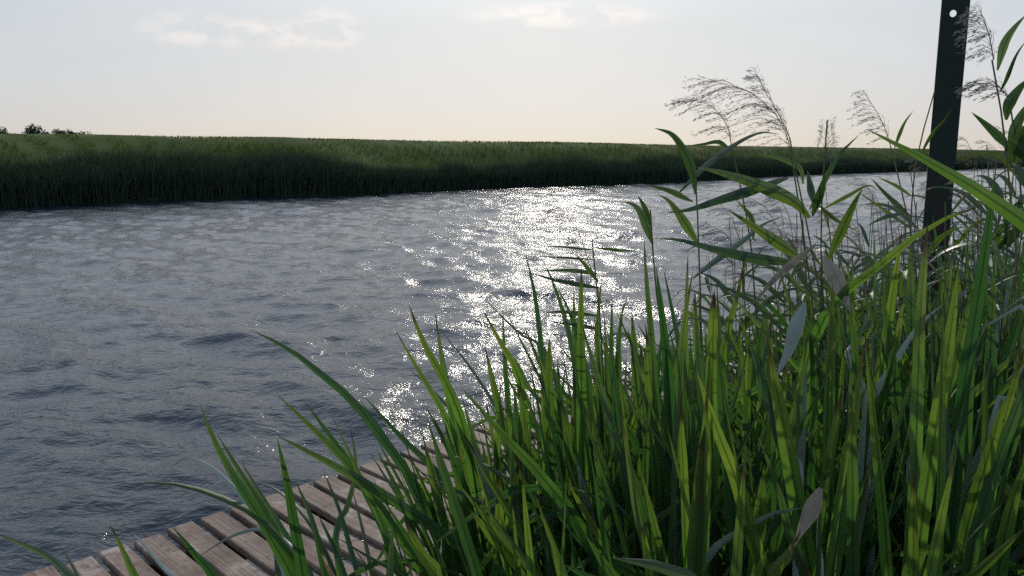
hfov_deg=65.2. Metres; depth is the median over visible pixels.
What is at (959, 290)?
marsh plant
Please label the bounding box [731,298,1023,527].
marsh plant
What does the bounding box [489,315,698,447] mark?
marsh plant
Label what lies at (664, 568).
marsh plant
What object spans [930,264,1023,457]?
common reed
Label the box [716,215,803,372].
common reed
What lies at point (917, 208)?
common reed
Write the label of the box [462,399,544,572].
marsh plant
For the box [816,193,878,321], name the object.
common reed
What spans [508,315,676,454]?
marsh plant
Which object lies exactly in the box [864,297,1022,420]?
marsh plant
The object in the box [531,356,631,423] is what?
marsh plant
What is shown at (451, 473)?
marsh plant
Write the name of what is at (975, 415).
marsh plant
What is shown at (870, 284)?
common reed
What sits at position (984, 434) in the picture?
marsh plant
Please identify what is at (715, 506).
marsh plant
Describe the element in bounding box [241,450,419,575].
marsh plant
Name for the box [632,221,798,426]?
common reed
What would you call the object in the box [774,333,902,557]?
marsh plant
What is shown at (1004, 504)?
marsh plant
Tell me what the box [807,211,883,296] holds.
common reed
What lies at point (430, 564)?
marsh plant
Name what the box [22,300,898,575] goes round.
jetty
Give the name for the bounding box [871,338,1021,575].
marsh plant
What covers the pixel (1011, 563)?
marsh plant
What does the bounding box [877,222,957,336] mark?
marsh plant
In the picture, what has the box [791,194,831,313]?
common reed
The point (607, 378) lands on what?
marsh plant
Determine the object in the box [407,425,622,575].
marsh plant
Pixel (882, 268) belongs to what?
common reed
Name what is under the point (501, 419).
marsh plant
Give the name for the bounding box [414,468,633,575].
marsh plant
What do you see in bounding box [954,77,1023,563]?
common reed
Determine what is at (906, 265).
common reed
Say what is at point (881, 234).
common reed
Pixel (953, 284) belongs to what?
marsh plant
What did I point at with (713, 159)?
common reed
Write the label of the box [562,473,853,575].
marsh plant
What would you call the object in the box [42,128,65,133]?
distant tree
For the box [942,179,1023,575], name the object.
marsh plant
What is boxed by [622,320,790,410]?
marsh plant
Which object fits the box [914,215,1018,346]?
marsh plant
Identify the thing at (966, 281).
common reed
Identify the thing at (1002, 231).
common reed
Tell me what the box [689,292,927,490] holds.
marsh plant
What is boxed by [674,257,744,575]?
marsh plant
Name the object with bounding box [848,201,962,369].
common reed
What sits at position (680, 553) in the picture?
marsh plant
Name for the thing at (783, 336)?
common reed
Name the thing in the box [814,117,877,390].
common reed
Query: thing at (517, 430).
marsh plant
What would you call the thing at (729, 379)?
marsh plant
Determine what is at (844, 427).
marsh plant
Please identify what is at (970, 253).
marsh plant
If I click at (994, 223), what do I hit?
common reed
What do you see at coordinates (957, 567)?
marsh plant
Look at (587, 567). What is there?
undergrowth
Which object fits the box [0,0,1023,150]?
sky
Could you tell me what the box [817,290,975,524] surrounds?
marsh plant
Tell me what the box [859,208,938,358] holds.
common reed
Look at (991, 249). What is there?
common reed
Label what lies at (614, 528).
marsh plant
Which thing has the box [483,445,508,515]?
marsh plant
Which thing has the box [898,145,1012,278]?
common reed
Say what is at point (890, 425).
marsh plant
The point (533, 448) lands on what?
marsh plant
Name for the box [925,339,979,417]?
marsh plant
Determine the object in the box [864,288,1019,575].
marsh plant
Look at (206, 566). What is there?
marsh plant
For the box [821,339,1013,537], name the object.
marsh plant
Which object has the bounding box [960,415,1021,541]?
marsh plant
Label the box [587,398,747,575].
marsh plant
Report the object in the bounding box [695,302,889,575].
marsh plant
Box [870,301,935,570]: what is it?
marsh plant
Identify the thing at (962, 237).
common reed
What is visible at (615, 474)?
marsh plant
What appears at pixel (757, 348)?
marsh plant
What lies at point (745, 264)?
common reed
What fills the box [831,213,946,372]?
common reed
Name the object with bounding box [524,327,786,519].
marsh plant
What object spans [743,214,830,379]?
common reed
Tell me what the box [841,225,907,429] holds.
common reed
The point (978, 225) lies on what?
common reed
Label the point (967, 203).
common reed
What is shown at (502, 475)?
marsh plant
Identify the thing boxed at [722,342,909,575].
marsh plant
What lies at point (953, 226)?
common reed
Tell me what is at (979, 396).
marsh plant
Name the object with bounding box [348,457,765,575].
marsh plant
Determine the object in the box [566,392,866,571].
marsh plant
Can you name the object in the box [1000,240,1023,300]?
marsh plant
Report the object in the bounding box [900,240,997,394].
marsh plant
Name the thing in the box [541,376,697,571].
marsh plant
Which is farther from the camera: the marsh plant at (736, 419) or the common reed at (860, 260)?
the common reed at (860, 260)
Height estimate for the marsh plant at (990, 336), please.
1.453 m
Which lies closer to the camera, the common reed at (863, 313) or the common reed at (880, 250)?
the common reed at (863, 313)
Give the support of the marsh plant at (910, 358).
on the near bank
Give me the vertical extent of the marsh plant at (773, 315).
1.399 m
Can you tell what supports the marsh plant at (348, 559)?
on the near bank
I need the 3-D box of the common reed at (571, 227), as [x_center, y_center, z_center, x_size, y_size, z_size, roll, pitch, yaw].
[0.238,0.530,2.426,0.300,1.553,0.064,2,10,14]
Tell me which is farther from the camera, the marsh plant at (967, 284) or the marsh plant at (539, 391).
the marsh plant at (539, 391)
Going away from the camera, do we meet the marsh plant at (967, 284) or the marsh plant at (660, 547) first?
the marsh plant at (660, 547)
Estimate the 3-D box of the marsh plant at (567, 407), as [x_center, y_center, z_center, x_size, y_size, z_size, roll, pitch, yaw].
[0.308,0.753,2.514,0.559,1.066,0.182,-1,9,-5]
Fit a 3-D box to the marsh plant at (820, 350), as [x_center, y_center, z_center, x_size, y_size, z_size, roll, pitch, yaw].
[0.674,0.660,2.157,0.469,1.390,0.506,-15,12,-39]
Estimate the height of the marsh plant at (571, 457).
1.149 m
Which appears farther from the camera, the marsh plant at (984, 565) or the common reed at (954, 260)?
the common reed at (954, 260)
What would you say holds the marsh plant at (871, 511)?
on the near bank
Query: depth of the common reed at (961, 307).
2.26 m
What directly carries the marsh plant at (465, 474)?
on the near bank
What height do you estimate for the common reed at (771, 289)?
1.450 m
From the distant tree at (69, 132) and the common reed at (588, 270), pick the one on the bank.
the distant tree at (69, 132)
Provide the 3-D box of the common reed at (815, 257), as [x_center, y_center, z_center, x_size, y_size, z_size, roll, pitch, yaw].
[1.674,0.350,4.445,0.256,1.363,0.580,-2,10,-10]
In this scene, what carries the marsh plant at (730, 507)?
on the near bank
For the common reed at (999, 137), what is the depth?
1.67 m
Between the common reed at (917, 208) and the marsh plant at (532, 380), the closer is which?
the marsh plant at (532, 380)
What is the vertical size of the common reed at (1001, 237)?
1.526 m
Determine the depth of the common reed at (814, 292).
2.46 m
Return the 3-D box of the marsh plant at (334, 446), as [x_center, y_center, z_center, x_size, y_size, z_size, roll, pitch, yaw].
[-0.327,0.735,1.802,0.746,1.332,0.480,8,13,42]
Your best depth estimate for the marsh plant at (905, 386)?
2.04 m
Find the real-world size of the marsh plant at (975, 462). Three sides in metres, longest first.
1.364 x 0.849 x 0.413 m
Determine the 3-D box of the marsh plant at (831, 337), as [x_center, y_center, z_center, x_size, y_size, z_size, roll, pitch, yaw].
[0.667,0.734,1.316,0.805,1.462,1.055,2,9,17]
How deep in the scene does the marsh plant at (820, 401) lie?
1.88 m
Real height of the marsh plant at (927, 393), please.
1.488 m
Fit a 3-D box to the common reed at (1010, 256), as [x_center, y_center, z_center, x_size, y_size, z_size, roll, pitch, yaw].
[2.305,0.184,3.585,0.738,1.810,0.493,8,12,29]
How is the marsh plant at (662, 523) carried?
on the near bank
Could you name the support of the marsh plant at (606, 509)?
on the near bank
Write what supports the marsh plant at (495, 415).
on the near bank
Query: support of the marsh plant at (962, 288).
on the near bank
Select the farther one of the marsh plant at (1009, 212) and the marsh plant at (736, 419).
the marsh plant at (736, 419)
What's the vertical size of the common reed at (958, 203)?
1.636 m
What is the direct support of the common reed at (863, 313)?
on the near bank
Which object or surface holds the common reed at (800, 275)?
on the near bank
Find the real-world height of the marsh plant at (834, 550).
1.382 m
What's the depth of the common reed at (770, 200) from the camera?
4.13 m
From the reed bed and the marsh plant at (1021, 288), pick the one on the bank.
the reed bed
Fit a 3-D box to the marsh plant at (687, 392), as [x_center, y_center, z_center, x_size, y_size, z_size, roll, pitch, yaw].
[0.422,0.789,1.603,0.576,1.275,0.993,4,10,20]
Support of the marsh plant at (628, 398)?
on the near bank
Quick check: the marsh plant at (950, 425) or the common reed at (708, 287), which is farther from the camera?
the common reed at (708, 287)
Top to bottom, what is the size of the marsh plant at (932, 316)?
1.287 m
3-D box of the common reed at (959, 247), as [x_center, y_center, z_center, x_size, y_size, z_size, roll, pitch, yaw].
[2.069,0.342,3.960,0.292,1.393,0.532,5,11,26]
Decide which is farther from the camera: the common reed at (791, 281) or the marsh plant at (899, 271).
the marsh plant at (899, 271)
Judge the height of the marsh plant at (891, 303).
1.514 m
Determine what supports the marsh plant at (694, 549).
on the near bank
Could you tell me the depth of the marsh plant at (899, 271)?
4.09 m
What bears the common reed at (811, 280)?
on the near bank
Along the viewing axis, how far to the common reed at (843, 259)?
3.52 m
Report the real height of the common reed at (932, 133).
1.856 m
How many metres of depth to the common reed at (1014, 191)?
4.30 m
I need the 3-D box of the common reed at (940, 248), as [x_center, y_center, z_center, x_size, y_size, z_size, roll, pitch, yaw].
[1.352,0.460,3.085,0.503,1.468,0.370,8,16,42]
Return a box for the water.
[0,167,1023,575]
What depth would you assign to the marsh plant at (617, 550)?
1.53 m
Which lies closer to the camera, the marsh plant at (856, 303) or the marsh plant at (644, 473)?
the marsh plant at (644, 473)
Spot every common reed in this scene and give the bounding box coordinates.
[534,240,633,388]
[546,206,608,340]
[623,196,658,314]
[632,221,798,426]
[648,128,780,350]
[655,75,858,380]
[657,259,761,378]
[664,93,775,339]
[667,197,829,394]
[669,197,909,411]
[671,255,761,362]
[683,258,781,362]
[684,218,758,363]
[690,255,711,327]
[692,276,749,353]
[701,227,758,374]
[704,231,878,379]
[705,265,827,376]
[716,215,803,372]
[722,226,928,391]
[727,196,809,347]
[728,219,899,366]
[729,227,901,539]
[730,229,881,365]
[737,236,819,325]
[738,197,823,349]
[743,65,861,351]
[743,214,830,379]
[744,217,940,387]
[767,250,911,363]
[771,212,936,348]
[773,243,878,368]
[778,210,844,362]
[779,230,820,292]
[789,232,901,319]
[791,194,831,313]
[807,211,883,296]
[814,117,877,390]
[814,243,883,360]
[815,174,919,337]
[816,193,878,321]
[824,213,953,361]
[825,209,908,311]
[825,227,864,361]
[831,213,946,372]
[839,184,912,316]
[840,214,932,317]
[841,207,917,334]
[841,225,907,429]
[846,230,890,329]
[847,90,917,288]
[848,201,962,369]
[854,166,991,278]
[855,202,1013,374]
[857,230,997,370]
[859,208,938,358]
[860,256,873,327]
[866,202,974,404]
[868,159,971,306]
[872,227,964,313]
[882,202,1023,426]
[883,195,1016,289]
[890,194,970,314]
[893,137,1013,314]
[894,174,1023,363]
[895,208,1023,326]
[896,193,968,268]
[897,182,949,287]
[897,191,1023,309]
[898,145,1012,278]
[899,181,981,367]
[904,158,1023,351]
[910,92,950,255]
[915,218,964,304]
[916,169,1016,322]
[917,148,1008,326]
[917,162,1014,276]
[925,230,1023,463]
[928,232,1023,367]
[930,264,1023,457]
[950,140,1021,275]
[951,203,1023,316]
[952,168,1001,286]
[952,173,1023,300]
[953,2,1023,472]
[953,187,1023,330]
[953,202,999,290]
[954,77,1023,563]
[954,126,1023,288]
[956,174,1023,269]
[958,232,1023,318]
[965,208,979,276]
[991,223,1023,268]
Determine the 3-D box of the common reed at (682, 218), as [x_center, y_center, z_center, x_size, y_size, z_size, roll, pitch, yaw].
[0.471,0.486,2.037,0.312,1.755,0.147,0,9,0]
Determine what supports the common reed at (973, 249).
on the near bank
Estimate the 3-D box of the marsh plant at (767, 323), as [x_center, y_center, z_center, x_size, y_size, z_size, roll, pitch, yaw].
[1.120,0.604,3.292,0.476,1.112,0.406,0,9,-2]
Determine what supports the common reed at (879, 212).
on the near bank
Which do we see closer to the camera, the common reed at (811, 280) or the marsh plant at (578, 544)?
the marsh plant at (578, 544)
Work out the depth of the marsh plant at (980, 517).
1.24 m
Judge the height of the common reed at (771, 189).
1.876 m
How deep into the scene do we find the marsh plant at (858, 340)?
2.07 m
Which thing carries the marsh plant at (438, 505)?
on the near bank
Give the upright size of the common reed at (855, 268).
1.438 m
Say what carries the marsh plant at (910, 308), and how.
on the near bank
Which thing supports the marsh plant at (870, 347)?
on the near bank
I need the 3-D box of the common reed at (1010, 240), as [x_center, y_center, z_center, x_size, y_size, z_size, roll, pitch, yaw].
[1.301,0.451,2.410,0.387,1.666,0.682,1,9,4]
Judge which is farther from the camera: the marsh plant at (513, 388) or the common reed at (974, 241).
the common reed at (974, 241)
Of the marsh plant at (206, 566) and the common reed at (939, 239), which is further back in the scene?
the common reed at (939, 239)
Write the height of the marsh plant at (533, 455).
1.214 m
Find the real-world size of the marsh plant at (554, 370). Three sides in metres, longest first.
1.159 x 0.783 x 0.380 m
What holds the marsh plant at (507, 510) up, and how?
on the near bank
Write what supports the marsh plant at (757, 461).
on the near bank
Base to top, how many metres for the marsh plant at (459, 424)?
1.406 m
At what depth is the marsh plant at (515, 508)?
1.50 m
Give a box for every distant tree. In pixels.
[0,126,6,133]
[21,124,46,133]
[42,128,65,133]
[57,129,75,133]
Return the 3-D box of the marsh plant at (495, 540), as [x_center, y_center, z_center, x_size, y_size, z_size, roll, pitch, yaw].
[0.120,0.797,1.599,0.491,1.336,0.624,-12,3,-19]
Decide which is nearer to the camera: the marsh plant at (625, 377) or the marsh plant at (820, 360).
the marsh plant at (820, 360)
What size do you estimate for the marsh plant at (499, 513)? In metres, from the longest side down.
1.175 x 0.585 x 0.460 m
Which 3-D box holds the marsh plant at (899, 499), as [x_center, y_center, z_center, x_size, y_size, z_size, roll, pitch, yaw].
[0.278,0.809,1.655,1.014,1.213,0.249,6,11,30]
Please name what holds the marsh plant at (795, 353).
on the near bank
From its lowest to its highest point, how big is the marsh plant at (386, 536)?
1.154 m
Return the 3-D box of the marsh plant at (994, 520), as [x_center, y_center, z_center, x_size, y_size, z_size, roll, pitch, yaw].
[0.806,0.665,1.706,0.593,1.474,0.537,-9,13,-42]
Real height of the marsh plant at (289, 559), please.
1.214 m
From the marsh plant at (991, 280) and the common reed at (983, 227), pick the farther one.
the common reed at (983, 227)
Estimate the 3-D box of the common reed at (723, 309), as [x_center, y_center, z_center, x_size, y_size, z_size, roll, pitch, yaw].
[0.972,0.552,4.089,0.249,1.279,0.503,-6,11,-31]
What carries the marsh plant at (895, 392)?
on the near bank
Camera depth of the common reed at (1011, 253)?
3.50 m
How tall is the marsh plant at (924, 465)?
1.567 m
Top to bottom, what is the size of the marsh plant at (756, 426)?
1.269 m
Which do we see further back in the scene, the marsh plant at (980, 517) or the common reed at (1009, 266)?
the common reed at (1009, 266)
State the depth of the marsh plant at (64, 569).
2.04 m
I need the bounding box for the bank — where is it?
[0,134,1007,207]
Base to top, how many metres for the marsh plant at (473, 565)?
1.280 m
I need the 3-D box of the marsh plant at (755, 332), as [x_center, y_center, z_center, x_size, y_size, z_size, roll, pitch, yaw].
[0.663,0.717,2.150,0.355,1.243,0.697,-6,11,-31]
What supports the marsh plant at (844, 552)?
on the near bank
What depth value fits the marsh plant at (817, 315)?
3.35 m
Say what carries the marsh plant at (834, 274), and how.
on the near bank
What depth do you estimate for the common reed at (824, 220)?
2.65 m
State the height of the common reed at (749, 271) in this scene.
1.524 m
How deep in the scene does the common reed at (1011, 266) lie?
3.15 m
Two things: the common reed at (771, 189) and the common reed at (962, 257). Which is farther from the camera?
the common reed at (962, 257)
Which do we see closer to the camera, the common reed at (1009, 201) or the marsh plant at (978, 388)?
the marsh plant at (978, 388)
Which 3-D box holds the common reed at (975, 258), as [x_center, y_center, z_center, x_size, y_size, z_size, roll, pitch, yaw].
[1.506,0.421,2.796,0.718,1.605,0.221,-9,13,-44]
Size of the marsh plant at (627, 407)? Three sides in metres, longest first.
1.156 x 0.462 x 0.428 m
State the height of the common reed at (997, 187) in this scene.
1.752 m
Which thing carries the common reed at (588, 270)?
on the near bank
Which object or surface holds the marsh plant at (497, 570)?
on the near bank
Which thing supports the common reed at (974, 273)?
on the near bank
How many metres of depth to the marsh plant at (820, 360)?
1.88 m
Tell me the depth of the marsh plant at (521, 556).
1.22 m
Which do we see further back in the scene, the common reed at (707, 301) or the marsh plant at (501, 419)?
the common reed at (707, 301)
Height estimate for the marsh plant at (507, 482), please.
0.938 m
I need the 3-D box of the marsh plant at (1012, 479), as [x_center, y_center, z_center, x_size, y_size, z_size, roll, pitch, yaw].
[0.911,0.603,1.995,1.032,1.511,0.790,-3,10,-15]
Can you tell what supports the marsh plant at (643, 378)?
on the near bank
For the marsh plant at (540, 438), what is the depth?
2.28 m
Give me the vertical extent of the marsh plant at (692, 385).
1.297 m
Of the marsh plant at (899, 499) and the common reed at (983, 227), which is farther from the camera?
the common reed at (983, 227)
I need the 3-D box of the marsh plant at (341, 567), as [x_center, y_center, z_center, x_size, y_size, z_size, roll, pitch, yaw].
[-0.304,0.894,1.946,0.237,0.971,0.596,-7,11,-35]
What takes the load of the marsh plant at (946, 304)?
on the near bank
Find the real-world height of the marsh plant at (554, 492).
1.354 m
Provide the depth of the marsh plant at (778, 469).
1.56 m
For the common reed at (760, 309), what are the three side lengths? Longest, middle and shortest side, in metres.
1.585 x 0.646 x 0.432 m
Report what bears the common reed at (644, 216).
on the near bank
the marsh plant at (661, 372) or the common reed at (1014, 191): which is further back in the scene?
the common reed at (1014, 191)
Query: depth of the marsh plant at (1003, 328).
2.48 m
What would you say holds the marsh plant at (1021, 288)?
on the near bank
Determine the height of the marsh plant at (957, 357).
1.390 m
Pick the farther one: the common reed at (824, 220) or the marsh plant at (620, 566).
the common reed at (824, 220)
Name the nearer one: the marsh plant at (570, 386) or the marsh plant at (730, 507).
the marsh plant at (730, 507)
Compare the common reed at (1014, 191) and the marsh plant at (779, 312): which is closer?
the marsh plant at (779, 312)
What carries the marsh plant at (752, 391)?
on the near bank
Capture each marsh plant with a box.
[0,525,138,575]
[131,402,309,575]
[134,528,218,575]
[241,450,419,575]
[250,329,492,575]
[312,514,486,575]
[317,482,469,575]
[321,517,442,575]
[331,381,691,575]
[333,418,519,575]
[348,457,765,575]
[369,319,822,573]
[369,421,525,575]
[376,438,492,575]
[381,415,722,575]
[390,371,621,508]
[394,378,636,575]
[397,305,544,575]
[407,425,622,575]
[414,374,639,569]
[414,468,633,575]
[418,410,614,575]
[426,314,1023,575]
[427,419,566,575]
[429,358,872,546]
[430,456,623,554]
[448,421,520,575]
[449,348,705,573]
[452,353,805,575]
[452,479,745,575]
[456,410,626,575]
[461,319,765,574]
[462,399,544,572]
[463,358,762,575]
[467,334,697,575]
[468,368,729,434]
[470,340,723,575]
[473,382,707,575]
[478,375,610,513]
[481,331,832,575]
[482,421,610,564]
[483,305,576,543]
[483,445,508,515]
[486,398,536,491]
[488,401,548,574]
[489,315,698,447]
[491,452,536,492]
[494,428,952,569]
[495,354,626,426]
[500,418,537,474]
[502,315,788,559]
[502,369,734,432]
[506,367,903,538]
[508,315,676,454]
[508,346,644,453]
[511,338,603,404]
[513,389,717,564]
[522,361,692,440]
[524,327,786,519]
[525,254,575,555]
[528,326,572,415]
[529,488,579,557]
[531,325,692,479]
[531,336,698,471]
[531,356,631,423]
[533,329,755,441]
[535,386,996,575]
[537,291,818,475]
[541,366,765,501]
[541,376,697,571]
[543,261,627,561]
[552,359,697,432]
[556,334,673,433]
[557,335,807,575]
[557,408,667,564]
[558,357,674,455]
[559,392,761,559]
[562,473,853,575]
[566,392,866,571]
[569,389,682,571]
[585,344,956,575]
[586,377,884,575]
[586,462,868,575]
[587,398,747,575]
[598,279,976,575]
[603,317,781,451]
[603,359,825,552]
[605,301,881,461]
[613,255,827,421]
[614,352,788,395]
[614,558,696,575]
[617,312,896,575]
[620,288,762,500]
[620,373,769,575]
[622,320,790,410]
[622,321,1023,575]
[622,329,759,395]
[627,301,945,575]
[627,308,1005,575]
[630,241,679,525]
[637,317,870,418]
[638,336,788,575]
[642,311,911,561]
[660,338,730,382]
[671,328,977,568]
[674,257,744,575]
[678,361,987,575]
[684,360,808,575]
[689,284,1023,575]
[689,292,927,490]
[689,328,692,361]
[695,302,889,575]
[697,274,879,563]
[701,282,1023,571]
[703,368,903,575]
[705,243,1022,509]
[706,383,823,575]
[720,284,936,531]
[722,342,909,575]
[725,288,964,452]
[726,276,822,468]
[728,231,953,527]
[728,234,1018,487]
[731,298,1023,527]
[731,304,862,356]
[733,365,791,393]
[734,294,1005,525]
[737,264,1020,332]
[738,320,761,455]
[745,278,1023,575]
[753,204,984,575]
[760,244,1011,439]
[760,272,1023,456]
[765,307,777,369]
[774,241,1023,354]
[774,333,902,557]
[778,293,940,483]
[778,299,782,374]
[784,244,897,334]
[790,257,1023,575]
[790,276,947,540]
[790,304,974,567]
[792,344,1023,575]
[798,349,1011,483]
[801,279,938,434]
[803,321,876,552]
[808,250,859,329]
[810,279,846,318]
[813,272,958,334]
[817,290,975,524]
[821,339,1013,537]
[825,243,1023,511]
[833,286,973,526]
[834,292,906,568]
[844,223,963,575]
[844,258,964,359]
[845,271,877,374]
[847,249,1023,546]
[850,265,1010,507]
[855,241,951,301]
[856,247,1022,454]
[858,308,948,373]
[861,287,1023,477]
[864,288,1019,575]
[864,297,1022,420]
[867,129,1023,232]
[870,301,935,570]
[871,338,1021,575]
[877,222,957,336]
[878,315,1017,461]
[882,290,1023,575]
[883,239,997,359]
[899,275,1014,501]
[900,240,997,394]
[901,364,1015,433]
[902,317,1005,353]
[907,258,940,356]
[907,361,951,435]
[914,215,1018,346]
[916,232,974,300]
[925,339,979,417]
[939,234,976,349]
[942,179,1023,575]
[947,237,1008,324]
[951,238,964,310]
[951,255,1012,404]
[956,253,1022,328]
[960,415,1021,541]
[969,251,1023,380]
[980,295,1023,448]
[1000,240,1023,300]
[1001,388,1021,563]
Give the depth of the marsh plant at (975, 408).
1.96 m
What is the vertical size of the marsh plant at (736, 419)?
1.320 m
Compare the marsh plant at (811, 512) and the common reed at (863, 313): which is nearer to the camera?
the marsh plant at (811, 512)
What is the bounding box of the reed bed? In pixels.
[0,149,1023,208]
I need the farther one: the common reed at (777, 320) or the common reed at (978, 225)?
the common reed at (978, 225)
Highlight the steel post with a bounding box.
[918,0,969,335]
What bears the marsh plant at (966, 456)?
on the near bank
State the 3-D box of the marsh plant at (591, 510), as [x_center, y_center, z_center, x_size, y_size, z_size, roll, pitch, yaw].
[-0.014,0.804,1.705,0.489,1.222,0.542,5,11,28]
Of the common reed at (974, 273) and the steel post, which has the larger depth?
the steel post
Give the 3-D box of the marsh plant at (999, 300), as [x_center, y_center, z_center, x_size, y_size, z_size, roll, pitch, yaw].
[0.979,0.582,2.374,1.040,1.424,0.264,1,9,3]
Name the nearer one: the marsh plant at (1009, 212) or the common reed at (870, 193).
the marsh plant at (1009, 212)
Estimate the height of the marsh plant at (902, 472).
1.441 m
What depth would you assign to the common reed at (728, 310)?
3.59 m
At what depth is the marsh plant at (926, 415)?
1.70 m
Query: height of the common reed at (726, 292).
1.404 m
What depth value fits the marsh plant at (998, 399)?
1.54 m
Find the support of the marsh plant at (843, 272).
on the near bank
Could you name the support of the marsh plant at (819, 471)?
on the near bank
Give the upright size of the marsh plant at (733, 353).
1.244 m
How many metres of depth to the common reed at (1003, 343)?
2.27 m
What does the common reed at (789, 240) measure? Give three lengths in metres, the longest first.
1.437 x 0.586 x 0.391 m
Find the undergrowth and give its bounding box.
[323,281,1023,575]
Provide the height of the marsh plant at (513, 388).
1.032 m
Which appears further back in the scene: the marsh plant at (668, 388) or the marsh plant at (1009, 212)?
the marsh plant at (668, 388)
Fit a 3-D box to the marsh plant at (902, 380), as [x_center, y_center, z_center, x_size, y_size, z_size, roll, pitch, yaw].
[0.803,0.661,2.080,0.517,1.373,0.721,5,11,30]
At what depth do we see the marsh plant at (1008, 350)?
1.91 m
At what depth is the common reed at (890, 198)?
2.28 m
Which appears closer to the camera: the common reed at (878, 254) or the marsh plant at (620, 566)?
the marsh plant at (620, 566)
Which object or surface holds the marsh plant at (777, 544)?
on the near bank
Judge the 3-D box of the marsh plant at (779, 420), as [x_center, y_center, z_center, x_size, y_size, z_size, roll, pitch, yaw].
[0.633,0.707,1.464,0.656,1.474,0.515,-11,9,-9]
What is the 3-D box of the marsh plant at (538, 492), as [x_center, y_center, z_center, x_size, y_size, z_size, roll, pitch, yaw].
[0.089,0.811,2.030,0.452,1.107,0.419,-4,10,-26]
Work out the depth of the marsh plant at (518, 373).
2.03 m
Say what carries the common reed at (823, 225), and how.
on the near bank
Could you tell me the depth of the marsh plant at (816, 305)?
2.84 m
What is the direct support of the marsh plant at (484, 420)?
on the near bank
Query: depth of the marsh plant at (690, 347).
2.88 m
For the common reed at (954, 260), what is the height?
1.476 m
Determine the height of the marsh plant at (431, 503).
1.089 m
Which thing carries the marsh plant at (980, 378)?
on the near bank
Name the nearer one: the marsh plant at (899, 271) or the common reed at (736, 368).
the common reed at (736, 368)
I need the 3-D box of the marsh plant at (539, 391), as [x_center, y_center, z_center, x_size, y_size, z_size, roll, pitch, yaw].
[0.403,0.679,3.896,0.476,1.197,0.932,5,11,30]
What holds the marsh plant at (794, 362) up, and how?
on the near bank
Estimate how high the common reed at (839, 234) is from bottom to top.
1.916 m
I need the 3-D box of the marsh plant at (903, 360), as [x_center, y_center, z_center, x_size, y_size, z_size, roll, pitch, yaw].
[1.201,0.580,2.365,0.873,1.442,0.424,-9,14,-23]
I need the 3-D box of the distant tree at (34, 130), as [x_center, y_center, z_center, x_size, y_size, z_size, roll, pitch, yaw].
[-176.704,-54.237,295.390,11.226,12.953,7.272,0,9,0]
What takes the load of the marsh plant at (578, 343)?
on the near bank
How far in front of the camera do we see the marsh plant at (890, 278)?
3.12 m
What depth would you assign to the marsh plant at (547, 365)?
1.95 m
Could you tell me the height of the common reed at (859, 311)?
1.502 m
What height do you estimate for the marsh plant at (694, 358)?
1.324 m
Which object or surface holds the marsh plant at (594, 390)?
on the near bank
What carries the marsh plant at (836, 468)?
on the near bank
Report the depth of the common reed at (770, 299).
2.54 m
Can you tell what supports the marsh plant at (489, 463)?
on the near bank
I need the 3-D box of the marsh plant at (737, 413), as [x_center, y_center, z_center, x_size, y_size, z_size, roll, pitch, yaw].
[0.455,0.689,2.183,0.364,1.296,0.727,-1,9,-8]
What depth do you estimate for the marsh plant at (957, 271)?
2.52 m
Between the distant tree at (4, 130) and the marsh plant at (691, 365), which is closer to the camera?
the marsh plant at (691, 365)
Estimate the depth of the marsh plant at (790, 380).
2.25 m
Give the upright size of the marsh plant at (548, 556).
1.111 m
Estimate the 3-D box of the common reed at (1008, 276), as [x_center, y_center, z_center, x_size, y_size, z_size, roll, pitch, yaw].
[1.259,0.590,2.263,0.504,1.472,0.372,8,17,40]
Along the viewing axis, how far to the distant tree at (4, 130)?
255.54 m
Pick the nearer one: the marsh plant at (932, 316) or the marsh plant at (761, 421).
the marsh plant at (761, 421)
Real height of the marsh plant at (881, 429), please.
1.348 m
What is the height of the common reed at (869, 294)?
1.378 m
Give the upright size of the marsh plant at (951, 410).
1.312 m
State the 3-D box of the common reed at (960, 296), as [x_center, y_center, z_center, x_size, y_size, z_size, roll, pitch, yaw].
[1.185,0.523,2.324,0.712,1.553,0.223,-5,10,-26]
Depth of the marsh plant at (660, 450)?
1.58 m
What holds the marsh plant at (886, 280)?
on the near bank

